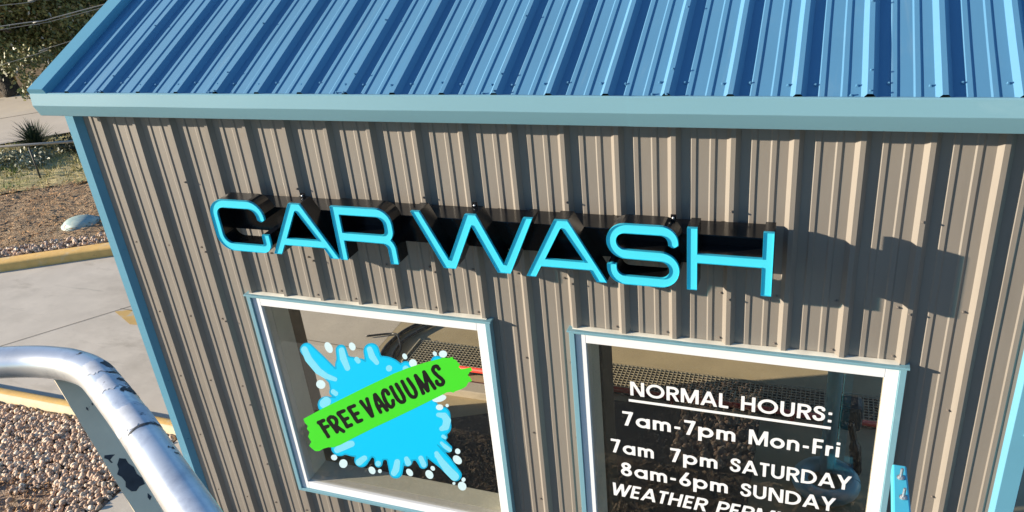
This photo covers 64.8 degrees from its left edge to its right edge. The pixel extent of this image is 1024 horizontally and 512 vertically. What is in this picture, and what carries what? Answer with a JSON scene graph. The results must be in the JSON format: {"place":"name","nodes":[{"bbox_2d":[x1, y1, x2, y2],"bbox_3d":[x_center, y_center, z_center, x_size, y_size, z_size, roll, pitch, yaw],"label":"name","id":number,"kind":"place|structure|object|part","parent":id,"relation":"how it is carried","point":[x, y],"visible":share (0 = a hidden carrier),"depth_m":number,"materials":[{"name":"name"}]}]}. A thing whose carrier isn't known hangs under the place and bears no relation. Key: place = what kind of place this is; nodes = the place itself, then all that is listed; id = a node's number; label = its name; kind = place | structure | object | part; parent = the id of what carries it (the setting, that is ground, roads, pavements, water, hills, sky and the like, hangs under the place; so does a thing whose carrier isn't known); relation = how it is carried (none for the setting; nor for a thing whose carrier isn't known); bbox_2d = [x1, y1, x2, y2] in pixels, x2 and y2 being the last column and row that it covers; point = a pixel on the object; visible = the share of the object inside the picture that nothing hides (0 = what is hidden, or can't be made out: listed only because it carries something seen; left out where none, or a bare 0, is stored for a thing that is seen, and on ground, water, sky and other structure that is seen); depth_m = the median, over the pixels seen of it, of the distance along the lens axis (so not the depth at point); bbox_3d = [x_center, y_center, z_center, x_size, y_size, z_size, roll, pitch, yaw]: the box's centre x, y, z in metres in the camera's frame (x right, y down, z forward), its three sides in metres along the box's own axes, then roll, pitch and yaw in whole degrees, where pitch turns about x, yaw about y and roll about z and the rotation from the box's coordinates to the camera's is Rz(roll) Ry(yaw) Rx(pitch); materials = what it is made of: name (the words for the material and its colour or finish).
{"place":"outdoors","nodes":[
{"label":"outdoors","id":0,"kind":"place"},
{"bbox_2d":[0,0,34,5],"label":"overhead cable","id":1,"kind":"object","parent":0,"point":[29,1],"visible":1,"depth_m":20.01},
{"bbox_2d":[0,93,69,143],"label":"road","id":2,"kind":"structure","parent":0,"point":[13,106],"depth_m":22.50,"materials":[{"name":"concrete"}]},
{"bbox_2d":[2,41,69,64],"bbox_3d":[-11.328,-5.771,19.759,33.451,6.943,0.081,-8,26,-4],"label":"overhead cable","id":3,"kind":"object","parent":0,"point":[43,50],"visible":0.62,"depth_m":20.06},
{"bbox_2d":[0,135,86,194],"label":"lawn","id":4,"kind":"structure","parent":0,"point":[35,178],"depth_m":17.60,"materials":[{"name":"plant"}]},
{"bbox_2d":[5,117,65,152],"bbox_3d":[-11.639,-2.945,19.563,1.628,0.851,1.584,5,28,20],"label":"yucca plant","id":5,"kind":"object","parent":4,"relation":"on","point":[32,135],"visible":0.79,"depth_m":19.51,"materials":[{"name":"green plant"}]},
{"bbox_2d":[0,181,107,256],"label":"mulch bed","id":6,"kind":"object","parent":4,"relation":"on","point":[58,234],"visible":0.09,"depth_m":15.25,"materials":[{"name":"brown soil"}]},
{"bbox_2d":[0,232,106,257],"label":"gravel","id":7,"kind":"structure","parent":6,"relation":"on","point":[30,249],"depth_m":13.67,"materials":[{"name":"grey gravel"}]},
{"bbox_2d":[50,132,76,156],"bbox_3d":[-9.986,-2.727,19.078,2.686,0.575,1.293,5,28,20],"label":"shrub","id":8,"kind":"object","parent":4,"relation":"on","point":[68,146],"visible":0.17,"depth_m":19.05,"materials":[{"name":"green plant"}]},
{"bbox_2d":[0,4,103,26],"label":"overhead cable","id":9,"kind":"object","parent":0,"point":[51,18],"visible":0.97,"depth_m":20.00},
{"bbox_2d":[0,8,99,29],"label":"overhead cable","id":10,"kind":"object","parent":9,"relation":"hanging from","point":[49,21],"visible":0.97,"depth_m":20.06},
{"bbox_2d":[0,345,222,511],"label":"guard rail","id":11,"kind":"object","parent":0,"point":[130,439],"visible":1,"depth_m":0.98,"materials":[{"name":"silver metal"}]},
{"bbox_2d":[99,440,182,511],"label":"path","id":12,"kind":"structure","parent":0,"point":[118,502],"depth_m":7.83,"materials":[{"name":"concrete"}]},
{"bbox_2d":[0,29,398,346],"bbox_3d":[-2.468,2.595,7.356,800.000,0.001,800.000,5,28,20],"label":"ground","id":13,"kind":"structure","parent":0,"point":[38,71],"depth_m":28.72,"materials":[{"name":"soil"}]},
{"bbox_2d":[0,145,65,171],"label":"ground cover plant","id":14,"kind":"object","parent":13,"relation":"on","point":[27,161],"visible":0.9,"depth_m":18.54,"materials":[{"name":"green plant"}]},
{"bbox_2d":[0,140,73,177],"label":"pipe rail","id":15,"kind":"object","parent":13,"relation":"on","point":[34,144],"visible":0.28,"depth_m":17.12,"materials":[{"name":"grey metal"}]},
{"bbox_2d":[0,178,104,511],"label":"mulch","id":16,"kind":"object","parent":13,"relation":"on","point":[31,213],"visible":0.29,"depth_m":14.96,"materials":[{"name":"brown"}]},
{"bbox_2d":[61,214,99,230],"bbox_3d":[-7.837,-0.607,14.646,0.650,0.220,0.650,5,28,20],"label":"boulder","id":17,"kind":"object","parent":16,"relation":"on","point":[80,221],"visible":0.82,"depth_m":14.50,"materials":[{"name":"grey stone"}]},
{"bbox_2d":[0,0,107,100],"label":"oak tree","id":18,"kind":"object","parent":13,"relation":"on","point":[17,42],"visible":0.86,"depth_m":24.86,"materials":[{"name":"green plant"}]},
{"bbox_2d":[0,242,112,271],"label":"kerb","id":19,"kind":"structure","parent":13,"relation":"on","point":[53,257],"depth_m":13.31,"materials":[{"name":"concrete"}]},
{"bbox_2d":[0,388,175,436],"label":"kerb","id":20,"kind":"structure","parent":13,"relation":"on","point":[37,402],"depth_m":9.43,"materials":[{"name":"concrete"}]},
{"bbox_2d":[0,403,176,511],"bbox_3d":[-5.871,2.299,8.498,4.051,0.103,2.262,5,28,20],"label":"gravel","id":21,"kind":"structure","parent":13,"relation":"on","point":[42,427],"depth_m":8.52,"materials":[{"name":"beige gravel"}]},
{"bbox_2d":[27,0,1023,511],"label":"car wash building","id":22,"kind":"structure","parent":13,"relation":"on","point":[867,156],"depth_m":4.64,"materials":[{"name":"beige paint"}]},
{"bbox_3d":[-0.902,1.106,6.006,1.927,1.854,0.299,5,28,20],"label":"window","id":23,"kind":"part","parent":22,"relation":"part of","materials":[{"name":"white plastic"}]},
{"bbox_2d":[300,342,471,489],"bbox_3d":[-0.935,1.156,5.927,1.527,1.254,0.001,5,28,20],"label":"window decal","id":24,"kind":"object","parent":22,"relation":"attached to","point":[378,407],"depth_m":5.92,"materials":[{"name":"multicoloured"}]},
{"bbox_2d":[210,192,775,296],"bbox_3d":[-0.258,-0.164,4.743,3.449,0.386,0.344,5,28,20],"label":"storefront sign","id":25,"kind":"object","parent":22,"relation":"attached to","point":[342,227],"visible":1,"depth_m":4.56,"materials":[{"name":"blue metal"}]},
{"bbox_2d":[611,381,851,511],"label":"window lettering","id":26,"kind":"object","parent":22,"relation":"attached to","point":[695,394],"depth_m":5.00,"materials":[{"name":"white plastic"}]},
{"bbox_3d":[1.366,1.286,5.158,1.912,1.856,0.299,5,28,20],"label":"window","id":27,"kind":"part","parent":22,"relation":"part of","materials":[{"name":"white plastic"}]},
{"bbox_2d":[891,465,910,511],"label":"steel arm","id":28,"kind":"object","parent":22,"relation":"attached to","point":[900,500],"visible":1,"depth_m":3.08},
{"bbox_2d":[0,256,400,418],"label":"driveway","id":29,"kind":"structure","parent":0,"point":[35,301],"depth_m":11.17,"materials":[{"name":"concrete"}]},
{"bbox_2d":[115,310,136,324],"bbox_3d":[-4.814,0.886,11.195,1.920,0.001,0.450,5,28,20],"label":"road marking","id":30,"kind":"object","parent":29,"relation":"on","point":[128,316],"visible":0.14,"depth_m":11.40,"materials":[{"name":"yellow paint"}]},
{"bbox_2d":[1,306,363,349],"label":"slab joint","id":31,"kind":"object","parent":29,"relation":"on","point":[131,310],"visible":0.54,"depth_m":11.16,"materials":[{"name":"grey concrete"}]},
{"bbox_2d":[323,322,1023,511],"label":"wash bay floor","id":32,"kind":"structure","parent":0,"point":[801,435],"depth_m":8.46,"materials":[{"name":"concrete"}]},
{"bbox_2d":[366,323,432,358],"bbox_3d":[-1.088,0.887,10.299,1.225,0.089,2.670,10,30,30],"label":"hose","id":33,"kind":"object","parent":32,"relation":"on","point":[393,339],"visible":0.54,"depth_m":10.11,"materials":[{"name":"black rubber"}]},
{"bbox_2d":[445,382,486,400],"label":"tyre kerb","id":34,"kind":"structure","parent":32,"relation":"on","point":[472,390],"depth_m":8.89,"materials":[{"name":"concrete"}]},
{"bbox_2d":[363,400,759,511],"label":"wet floor","id":35,"kind":"structure","parent":32,"relation":"on","point":[470,437],"depth_m":7.82,"materials":[{"name":"black concrete"}]},
{"bbox_2d":[407,341,879,429],"bbox_3d":[1.298,1.381,8.894,5.420,0.001,0.520,5,28,20],"label":"trench","id":36,"kind":"object","parent":32,"relation":"on","point":[759,412],"visible":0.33,"depth_m":8.62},
{"bbox_2d":[401,339,880,420],"bbox_3d":[1.296,1.360,8.884,5.420,0.046,0.510,5,28,20],"label":"trench grate","id":37,"kind":"object","parent":36,"relation":"on","point":[413,348],"visible":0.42,"depth_m":8.70,"materials":[{"name":"metal"}]},
{"bbox_2d":[459,366,876,426],"bbox_3d":[1.547,1.490,8.480,4.650,0.124,0.056,5,28,20],"label":"guide rail","id":38,"kind":"object","parent":32,"relation":"on","point":[725,403],"visible":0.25,"depth_m":8.21,"materials":[{"name":"red paint"}]},
{"bbox_2d":[791,371,863,506],"bbox_3d":[2.696,0.524,6.594,0.590,3.298,0.860,5,28,20],"label":"equipment stand","id":39,"kind":"object","parent":32,"relation":"on","point":[847,411],"visible":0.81,"depth_m":7.16,"materials":[{"name":"teal paint"}]}
]}

